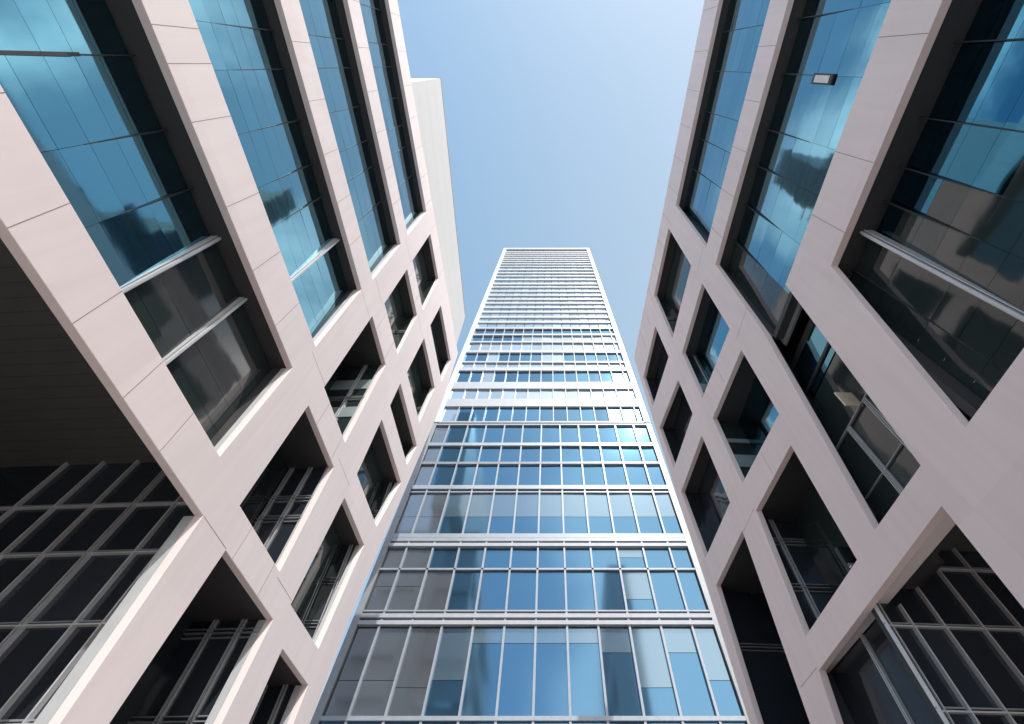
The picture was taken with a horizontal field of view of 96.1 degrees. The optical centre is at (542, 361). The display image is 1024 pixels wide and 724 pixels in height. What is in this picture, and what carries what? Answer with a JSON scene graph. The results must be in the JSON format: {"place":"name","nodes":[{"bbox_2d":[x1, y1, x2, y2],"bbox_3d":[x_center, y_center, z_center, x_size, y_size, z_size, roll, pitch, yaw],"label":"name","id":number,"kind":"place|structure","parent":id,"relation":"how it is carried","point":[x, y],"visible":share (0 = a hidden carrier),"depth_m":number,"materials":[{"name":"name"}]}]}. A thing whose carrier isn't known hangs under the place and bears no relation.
{"place":"outdoors","nodes":[
{"label":"outdoors","id":0,"kind":"place"},
{"bbox_2d":[0,0,457,723],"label":"office building","id":1,"kind":"structure","parent":0,"point":[228,350],"depth_m":14.54,"materials":[{"name":"beige concrete"}]},
{"bbox_2d":[0,0,285,446],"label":"window","id":2,"kind":"structure","parent":1,"relation":"in","point":[110,111],"depth_m":12.23,"materials":[{"name":"blue glass"}]},
{"bbox_2d":[109,557,265,723],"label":"window","id":3,"kind":"structure","parent":1,"relation":"in","point":[186,677],"depth_m":14.70,"materials":[{"name":"black glass"}]},
{"bbox_2d":[188,0,356,338],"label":"window","id":4,"kind":"structure","parent":1,"relation":"in","point":[244,41],"depth_m":18.35,"materials":[{"name":"blue glass"}]},
{"bbox_2d":[249,655,301,723],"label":"window","id":5,"kind":"structure","parent":1,"relation":"in","point":[282,682],"depth_m":17.40,"materials":[{"name":"black glass"}]},
{"bbox_2d":[240,411,327,562],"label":"window","id":6,"kind":"structure","parent":1,"relation":"in","point":[274,505],"depth_m":19.19,"materials":[{"name":"black glass"}]},
{"bbox_2d":[291,504,358,639],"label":"window","id":7,"kind":"structure","parent":1,"relation":"in","point":[313,597],"depth_m":21.31,"materials":[{"name":"black glass"}]},
{"bbox_2d":[299,0,396,271],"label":"window","id":8,"kind":"structure","parent":1,"relation":"in","point":[326,23],"depth_m":25.08,"materials":[{"name":"blue glass"}]},
{"bbox_2d":[324,322,381,433],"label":"window","id":9,"kind":"structure","parent":1,"relation":"in","point":[345,389],"depth_m":26.14,"materials":[{"name":"black glass"}]},
{"bbox_2d":[357,426,396,518],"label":"window","id":10,"kind":"structure","parent":1,"relation":"in","point":[375,474],"depth_m":27.60,"materials":[{"name":"black glass"}]},
{"bbox_2d":[359,0,422,228],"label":"window","id":11,"kind":"structure","parent":1,"relation":"in","point":[374,13],"depth_m":31.99,"materials":[{"name":"blue glass"}]},
{"bbox_2d":[385,273,413,348],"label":"window","id":12,"kind":"structure","parent":1,"relation":"in","point":[398,305],"depth_m":32.48,"materials":[{"name":"black glass"}]},
{"bbox_2d":[390,389,412,457],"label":"window","id":13,"kind":"structure","parent":1,"relation":"in","point":[396,406],"depth_m":31.66,"materials":[{"name":"black glass"}]},
{"bbox_2d":[407,343,431,414],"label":"window","id":14,"kind":"structure","parent":1,"relation":"in","point":[418,374],"depth_m":36.71,"materials":[{"name":"black glass"}]},
{"bbox_2d":[413,238,435,304],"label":"window","id":15,"kind":"structure","parent":1,"relation":"in","point":[422,262],"depth_m":39.18,"materials":[{"name":"black glass"}]},
{"bbox_2d":[430,310,447,375],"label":"window","id":16,"kind":"structure","parent":1,"relation":"in","point":[436,325],"depth_m":43.25,"materials":[{"name":"black glass"}]},
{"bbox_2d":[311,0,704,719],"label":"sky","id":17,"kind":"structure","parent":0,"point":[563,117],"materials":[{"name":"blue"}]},
{"bbox_2d":[310,248,749,723],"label":"glass tower","id":18,"kind":"structure","parent":0,"point":[537,561],"depth_m":44.41,"materials":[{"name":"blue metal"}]},
{"bbox_2d":[324,628,377,715],"bbox_3d":[-14.978,24.297,36.306,2.127,6.270,0.002,0,-57,0],"label":"window","id":19,"kind":"structure","parent":18,"relation":"in","point":[343,694],"depth_m":36.05,"materials":[{"name":"grey glass"}]},
{"bbox_2d":[351,628,408,715],"bbox_3d":[-12.690,24.297,36.306,2.844,6.270,0.018,1,-57,0],"label":"window","id":20,"kind":"structure","parent":18,"relation":"in","point":[372,699],"depth_m":36.05,"materials":[{"name":"grey glass"}]},
{"bbox_2d":[366,571,397,609],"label":"window","id":21,"kind":"structure","parent":18,"relation":"in","point":[378,600],"depth_m":41.65,"materials":[{"name":"grey glass"}]},
{"bbox_2d":[382,549,404,567],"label":"window","id":22,"kind":"structure","parent":18,"relation":"in","point":[393,559],"depth_m":44.42,"materials":[{"name":"grey glass"}]},
{"bbox_2d":[387,571,424,609],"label":"window","id":23,"kind":"structure","parent":18,"relation":"in","point":[403,598],"depth_m":41.65,"materials":[{"name":"grey glass"}]},
{"bbox_2d":[396,494,424,532],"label":"window","id":24,"kind":"structure","parent":18,"relation":"in","point":[411,511],"depth_m":48.77,"materials":[{"name":"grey glass"}]},
{"bbox_2d":[387,628,439,715],"bbox_3d":[-10.016,24.297,36.306,2.789,6.270,0.008,1,-57,0],"label":"window","id":25,"kind":"structure","parent":18,"relation":"in","point":[415,670],"depth_m":36.04,"materials":[{"name":"grey glass"}]},
{"bbox_2d":[402,549,431,567],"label":"window","id":26,"kind":"structure","parent":18,"relation":"in","point":[415,558],"depth_m":44.42,"materials":[{"name":"grey glass"}]},
{"bbox_2d":[415,466,433,484],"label":"window","id":27,"kind":"structure","parent":18,"relation":"in","point":[424,476],"depth_m":53.37,"materials":[{"name":"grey glass"}]},
{"bbox_2d":[414,494,446,532],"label":"window","id":28,"kind":"structure","parent":18,"relation":"in","point":[430,516],"depth_m":48.76,"materials":[{"name":"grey glass"}]},
{"bbox_2d":[417,571,452,609],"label":"window","id":29,"kind":"structure","parent":18,"relation":"in","point":[436,587],"depth_m":41.66,"materials":[{"name":"grey glass"}]},
{"bbox_2d":[430,465,455,484],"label":"window","id":30,"kind":"structure","parent":18,"relation":"in","point":[443,475],"depth_m":53.37,"materials":[{"name":"blue glass"}]},
{"bbox_2d":[429,549,457,567],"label":"window","id":31,"kind":"structure","parent":18,"relation":"in","point":[441,558],"depth_m":44.42,"materials":[{"name":"blue glass"}]},
{"bbox_2d":[424,628,471,715],"bbox_3d":[-7.342,24.297,36.306,2.733,6.270,0.020,-1,-57,0],"label":"window","id":32,"kind":"structure","parent":18,"relation":"in","point":[444,697],"depth_m":36.05,"materials":[{"name":"glass"}]},
{"bbox_2d":[438,447,460,461],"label":"window","id":33,"kind":"structure","parent":18,"relation":"in","point":[448,454],"depth_m":56.17,"materials":[{"name":"blue glass"}]},
{"bbox_2d":[439,494,469,532],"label":"window","id":34,"kind":"structure","parent":18,"relation":"in","point":[456,508],"depth_m":48.77,"materials":[{"name":"blue glass"}]},
{"bbox_2d":[445,427,466,442],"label":"window","id":35,"kind":"structure","parent":18,"relation":"in","point":[455,434],"depth_m":59.12,"materials":[{"name":"blue glass"}]},
{"bbox_2d":[447,572,480,609],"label":"window","id":36,"kind":"structure","parent":18,"relation":"in","point":[464,591],"depth_m":41.65,"materials":[{"name":"blue glass"}]},
{"bbox_2d":[453,466,476,484],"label":"window","id":37,"kind":"structure","parent":18,"relation":"in","point":[464,475],"depth_m":53.37,"materials":[{"name":"blue glass"}]},
{"bbox_2d":[459,447,480,461],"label":"window","id":38,"kind":"structure","parent":18,"relation":"in","point":[468,454],"depth_m":56.22,"materials":[{"name":"blue glass"}]},
{"bbox_2d":[457,549,483,567],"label":"window","id":39,"kind":"structure","parent":18,"relation":"in","point":[468,558],"depth_m":44.42,"materials":[{"name":"blue glass"}]},
{"bbox_2d":[464,427,484,442],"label":"window","id":40,"kind":"structure","parent":18,"relation":"in","point":[474,434],"depth_m":59.13,"materials":[{"name":"blue glass"}]},
{"bbox_2d":[464,494,492,532],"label":"window","id":41,"kind":"structure","parent":18,"relation":"in","point":[480,505],"depth_m":48.86,"materials":[{"name":"blue glass"}]},
{"bbox_2d":[461,628,502,715],"bbox_3d":[-4.668,24.297,36.306,2.678,6.270,0.017,0,-57,0],"label":"window","id":42,"kind":"structure","parent":18,"relation":"in","point":[480,695],"depth_m":35.99,"materials":[{"name":"blue glass"}]},
{"bbox_2d":[475,465,497,484],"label":"window","id":43,"kind":"structure","parent":18,"relation":"in","point":[486,475],"depth_m":53.37,"materials":[{"name":"blue glass"}]},
{"bbox_2d":[480,448,499,461],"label":"window","id":44,"kind":"structure","parent":18,"relation":"in","point":[488,454],"depth_m":56.10,"materials":[{"name":"blue glass"}]},
{"bbox_2d":[477,572,508,609],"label":"window","id":45,"kind":"structure","parent":18,"relation":"in","point":[493,591],"depth_m":41.65,"materials":[{"name":"blue glass"}]},
{"bbox_2d":[484,427,503,442],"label":"window","id":46,"kind":"structure","parent":18,"relation":"in","point":[493,434],"depth_m":59.13,"materials":[{"name":"blue glass"}]},
{"bbox_2d":[484,549,510,567],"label":"window","id":47,"kind":"structure","parent":18,"relation":"in","point":[495,558],"depth_m":44.42,"materials":[{"name":"blue glass"}]},
{"bbox_2d":[489,494,515,532],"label":"window","id":48,"kind":"structure","parent":18,"relation":"in","point":[502,518],"depth_m":48.81,"materials":[{"name":"blue glass"}]},
{"bbox_2d":[497,466,518,484],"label":"window","id":49,"kind":"structure","parent":18,"relation":"in","point":[507,475],"depth_m":53.37,"materials":[{"name":"blue glass"}]},
{"bbox_2d":[500,448,519,461],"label":"window","id":50,"kind":"structure","parent":18,"relation":"in","point":[508,454],"depth_m":56.10,"materials":[{"name":"blue glass"}]},
{"bbox_2d":[503,426,521,442],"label":"window","id":51,"kind":"structure","parent":18,"relation":"in","point":[512,434],"depth_m":59.20,"materials":[{"name":"blue glass"}]},
{"bbox_2d":[498,628,534,715],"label":"window","id":52,"kind":"structure","parent":18,"relation":"in","point":[516,687],"depth_m":35.99,"materials":[{"name":"blue glass"}]},
{"bbox_2d":[507,572,535,609],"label":"window","id":53,"kind":"structure","parent":18,"relation":"in","point":[522,587],"depth_m":41.65,"materials":[{"name":"blue glass"}]},
{"bbox_2d":[511,549,536,567],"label":"window","id":54,"kind":"structure","parent":18,"relation":"in","point":[521,558],"depth_m":44.42,"materials":[{"name":"blue glass"}]},
{"bbox_2d":[514,494,538,532],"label":"window","id":55,"kind":"structure","parent":18,"relation":"in","point":[526,521],"depth_m":48.76,"materials":[{"name":"blue glass"}]},
{"bbox_2d":[519,465,539,484],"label":"window","id":56,"kind":"structure","parent":18,"relation":"in","point":[529,475],"depth_m":53.37,"materials":[{"name":"blue glass"}]},
{"bbox_2d":[521,448,539,461],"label":"window","id":57,"kind":"structure","parent":18,"relation":"in","point":[528,454],"depth_m":56.11,"materials":[{"name":"blue glass"}]},
{"bbox_2d":[522,427,540,442],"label":"window","id":58,"kind":"structure","parent":18,"relation":"in","point":[530,434],"depth_m":59.19,"materials":[{"name":"blue glass"}]},
{"bbox_2d":[440,254,642,420],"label":"upper windows","id":59,"kind":"structure","parent":18,"relation":"in","point":[546,414],"depth_m":74.55,"materials":[{"name":"blue glass"}]},
{"bbox_2d":[541,447,559,461],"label":"window","id":60,"kind":"structure","parent":18,"relation":"in","point":[547,454],"depth_m":56.11,"materials":[{"name":"blue glass"}]},
{"bbox_2d":[537,572,564,609],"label":"window","id":61,"kind":"structure","parent":18,"relation":"in","point":[551,588],"depth_m":41.65,"materials":[{"name":"blue glass"}]},
{"bbox_2d":[538,549,563,567],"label":"window","id":62,"kind":"structure","parent":18,"relation":"in","point":[548,558],"depth_m":44.42,"materials":[{"name":"blue glass"}]},
{"bbox_2d":[539,494,562,532],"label":"window","id":63,"kind":"structure","parent":18,"relation":"in","point":[550,504],"depth_m":48.86,"materials":[{"name":"blue glass"}]},
{"bbox_2d":[541,465,560,484],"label":"window","id":64,"kind":"structure","parent":18,"relation":"in","point":[550,475],"depth_m":53.38,"materials":[{"name":"blue glass"}]},
{"bbox_2d":[542,427,559,442],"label":"window","id":65,"kind":"structure","parent":18,"relation":"in","point":[549,434],"depth_m":59.12,"materials":[{"name":"blue glass"}]},
{"bbox_2d":[535,628,568,715],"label":"window","id":66,"kind":"structure","parent":18,"relation":"in","point":[551,682],"depth_m":35.99,"materials":[{"name":"blue glass"}]},
{"bbox_2d":[561,427,578,442],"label":"window","id":67,"kind":"structure","parent":18,"relation":"in","point":[568,434],"depth_m":59.12,"materials":[{"name":"blue glass"}]},
{"bbox_2d":[561,447,580,461],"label":"window","id":68,"kind":"structure","parent":18,"relation":"in","point":[568,454],"depth_m":56.23,"materials":[{"name":"blue glass"}]},
{"bbox_2d":[562,465,582,484],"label":"window","id":69,"kind":"structure","parent":18,"relation":"in","point":[571,475],"depth_m":53.37,"materials":[{"name":"blue glass"}]},
{"bbox_2d":[563,494,587,532],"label":"window","id":70,"kind":"structure","parent":18,"relation":"in","point":[575,521],"depth_m":48.77,"materials":[{"name":"blue glass"}]},
{"bbox_2d":[565,549,590,567],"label":"window","id":71,"kind":"structure","parent":18,"relation":"in","point":[575,558],"depth_m":44.42,"materials":[{"name":"blue glass"}]},
{"bbox_2d":[566,572,594,609],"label":"window","id":72,"kind":"structure","parent":18,"relation":"in","point":[580,593],"depth_m":41.65,"materials":[{"name":"blue glass"}]},
{"bbox_2d":[568,628,605,715],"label":"window","id":73,"kind":"structure","parent":18,"relation":"in","point":[586,686],"depth_m":35.99,"materials":[{"name":"blue glass"}]},
{"bbox_2d":[579,427,597,442],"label":"window","id":74,"kind":"structure","parent":18,"relation":"in","point":[587,434],"depth_m":59.13,"materials":[{"name":"blue glass"}]},
{"bbox_2d":[581,447,600,461],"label":"window","id":75,"kind":"structure","parent":18,"relation":"in","point":[588,454],"depth_m":56.11,"materials":[{"name":"blue glass"}]},
{"bbox_2d":[583,466,604,484],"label":"window","id":76,"kind":"structure","parent":18,"relation":"in","point":[593,475],"depth_m":53.37,"materials":[{"name":"blue glass"}]},
{"bbox_2d":[586,494,612,532],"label":"window","id":77,"kind":"structure","parent":18,"relation":"in","point":[599,518],"depth_m":48.84,"materials":[{"name":"blue glass"}]},
{"bbox_2d":[592,549,618,567],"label":"window","id":78,"kind":"structure","parent":18,"relation":"in","point":[602,558],"depth_m":44.42,"materials":[{"name":"blue glass"}]},
{"bbox_2d":[598,426,617,442],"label":"window","id":79,"kind":"structure","parent":18,"relation":"in","point":[606,434],"depth_m":59.13,"materials":[{"name":"blue glass"}]},
{"bbox_2d":[594,571,624,609],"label":"window","id":80,"kind":"structure","parent":18,"relation":"in","point":[609,594],"depth_m":41.65,"materials":[{"name":"blue glass"}]},
{"bbox_2d":[601,448,621,461],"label":"window","id":81,"kind":"structure","parent":18,"relation":"in","point":[608,454],"depth_m":56.12,"materials":[{"name":"blue glass"}]},
{"bbox_2d":[604,465,626,484],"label":"window","id":82,"kind":"structure","parent":18,"relation":"in","point":[615,475],"depth_m":53.37,"materials":[{"name":"blue glass"}]},
{"bbox_2d":[600,628,641,715],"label":"window","id":83,"kind":"structure","parent":18,"relation":"in","point":[622,693],"depth_m":36.00,"materials":[{"name":"blue glass"}]},
{"bbox_2d":[609,494,637,532],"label":"window","id":84,"kind":"structure","parent":18,"relation":"in","point":[624,521],"depth_m":48.81,"materials":[{"name":"blue glass"}]},
{"bbox_2d":[616,427,636,442],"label":"window","id":85,"kind":"structure","parent":18,"relation":"in","point":[625,434],"depth_m":59.12,"materials":[{"name":"blue glass"}]},
{"bbox_2d":[618,549,645,567],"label":"window","id":86,"kind":"structure","parent":18,"relation":"in","point":[624,562],"depth_m":44.33,"materials":[{"name":"blue glass"}]},
{"bbox_2d":[621,448,642,461],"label":"window","id":87,"kind":"structure","parent":18,"relation":"in","point":[629,454],"depth_m":56.12,"materials":[{"name":"blue glass"}]},
{"bbox_2d":[625,465,648,484],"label":"window","id":88,"kind":"structure","parent":18,"relation":"in","point":[636,475],"depth_m":53.38,"materials":[{"name":"blue glass"}]},
{"bbox_2d":[622,571,654,609],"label":"window","id":89,"kind":"structure","parent":18,"relation":"in","point":[636,583],"depth_m":41.73,"materials":[{"name":"blue glass"}]},
{"bbox_2d":[632,494,662,532],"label":"window","id":90,"kind":"structure","parent":18,"relation":"in","point":[645,508],"depth_m":48.77,"materials":[{"name":"blue glass"}]},
{"bbox_2d":[631,628,678,715],"bbox_3d":[8.728,24.297,36.306,2.581,6.270,0.009,-1,-57,0],"label":"window","id":91,"kind":"structure","parent":18,"relation":"in","point":[653,670],"depth_m":36.04,"materials":[{"name":"blue glass"}]},
{"bbox_2d":[646,465,664,484],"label":"window","id":92,"kind":"structure","parent":18,"relation":"in","point":[654,472],"depth_m":53.37,"materials":[{"name":"blue glass"}]},
{"bbox_2d":[644,549,672,567],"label":"window","id":93,"kind":"structure","parent":18,"relation":"in","point":[656,558],"depth_m":44.42,"materials":[{"name":"blue glass"}]},
{"bbox_2d":[650,572,684,609],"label":"window","id":94,"kind":"structure","parent":18,"relation":"in","point":[667,593],"depth_m":41.65,"materials":[{"name":"blue glass"}]},
{"bbox_2d":[654,494,680,532],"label":"window","id":95,"kind":"structure","parent":18,"relation":"in","point":[669,520],"depth_m":48.84,"materials":[{"name":"blue glass"}]},
{"bbox_2d":[671,549,692,567],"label":"window","id":96,"kind":"structure","parent":18,"relation":"in","point":[681,558],"depth_m":44.42,"materials":[{"name":"blue glass"}]},
{"bbox_2d":[662,628,715,715],"bbox_3d":[11.402,24.297,36.306,2.636,6.270,0.004,0,-57,0],"label":"window","id":97,"kind":"structure","parent":18,"relation":"in","point":[694,697],"depth_m":35.99,"materials":[{"name":"blue glass"}]},
{"bbox_2d":[677,572,706,609],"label":"window","id":98,"kind":"structure","parent":18,"relation":"in","point":[690,587],"depth_m":41.65,"materials":[{"name":"blue glass"}]},
{"bbox_2d":[694,628,741,715],"bbox_3d":[13.690,24.297,36.306,1.919,6.270,0.012,0,-57,0],"label":"window","id":99,"kind":"structure","parent":18,"relation":"in","point":[723,692],"depth_m":36.05,"materials":[{"name":"blue glass"}]},
{"bbox_2d":[634,0,1023,723],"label":"office building","id":100,"kind":"structure","parent":0,"point":[828,356],"depth_m":14.69,"materials":[{"name":"beige concrete"}]},
{"bbox_2d":[646,331,668,400],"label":"window","id":101,"kind":"structure","parent":100,"relation":"in","point":[659,357],"depth_m":38.41,"materials":[{"name":"black glass"}]},
{"bbox_2d":[657,233,690,333],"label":"window","id":102,"kind":"structure","parent":100,"relation":"in","point":[676,268],"depth_m":35.09,"materials":[{"name":"black glass"}]},
{"bbox_2d":[663,385,692,462],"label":"window","id":103,"kind":"structure","parent":100,"relation":"in","point":[676,424],"depth_m":32.79,"materials":[{"name":"black glass"}]},
{"bbox_2d":[686,289,728,392],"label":"window","id":104,"kind":"structure","parent":100,"relation":"in","point":[709,333],"depth_m":28.04,"materials":[{"name":"blue glass"}]},
{"bbox_2d":[685,442,729,552],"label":"window","id":105,"kind":"structure","parent":100,"relation":"in","point":[708,500],"depth_m":27.08,"materials":[{"name":"black glass"}]},
{"bbox_2d":[679,0,769,242],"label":"window","id":106,"kind":"structure","parent":100,"relation":"in","point":[741,22],"depth_m":27.07,"materials":[{"name":"blue glass"}]},
{"bbox_2d":[717,346,814,477],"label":"window","id":107,"kind":"structure","parent":100,"relation":"in","point":[747,415],"depth_m":23.08,"materials":[{"name":"black glass"}]},
{"bbox_2d":[721,537,854,723],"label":"window","id":108,"kind":"structure","parent":100,"relation":"in","point":[779,701],"depth_m":21.12,"materials":[{"name":"black glass"}]},
{"bbox_2d":[720,0,890,339],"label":"window","id":109,"kind":"structure","parent":100,"relation":"in","point":[802,123],"depth_m":19.11,"materials":[{"name":"blue glass"}]},
{"bbox_2d":[762,451,944,629],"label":"window","id":110,"kind":"structure","parent":100,"relation":"in","point":[805,535],"depth_m":18.22,"materials":[{"name":"black glass"}]},
{"bbox_2d":[780,302,974,561],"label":"window","id":111,"kind":"structure","parent":100,"relation":"in","point":[880,464],"depth_m":15.01,"materials":[{"name":"black glass"}]},
{"bbox_2d":[838,0,1023,417],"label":"window","id":112,"kind":"structure","parent":100,"relation":"in","point":[935,245],"depth_m":11.76,"materials":[{"name":"blue glass"}]},
{"label":"plaza","id":113,"kind":"structure","parent":0,"visible":0},
{"bbox_2d":[411,78,465,344],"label":"white building","id":114,"kind":"structure","parent":113,"relation":"on","point":[429,100],"depth_m":51.30,"materials":[{"name":"concrete"}]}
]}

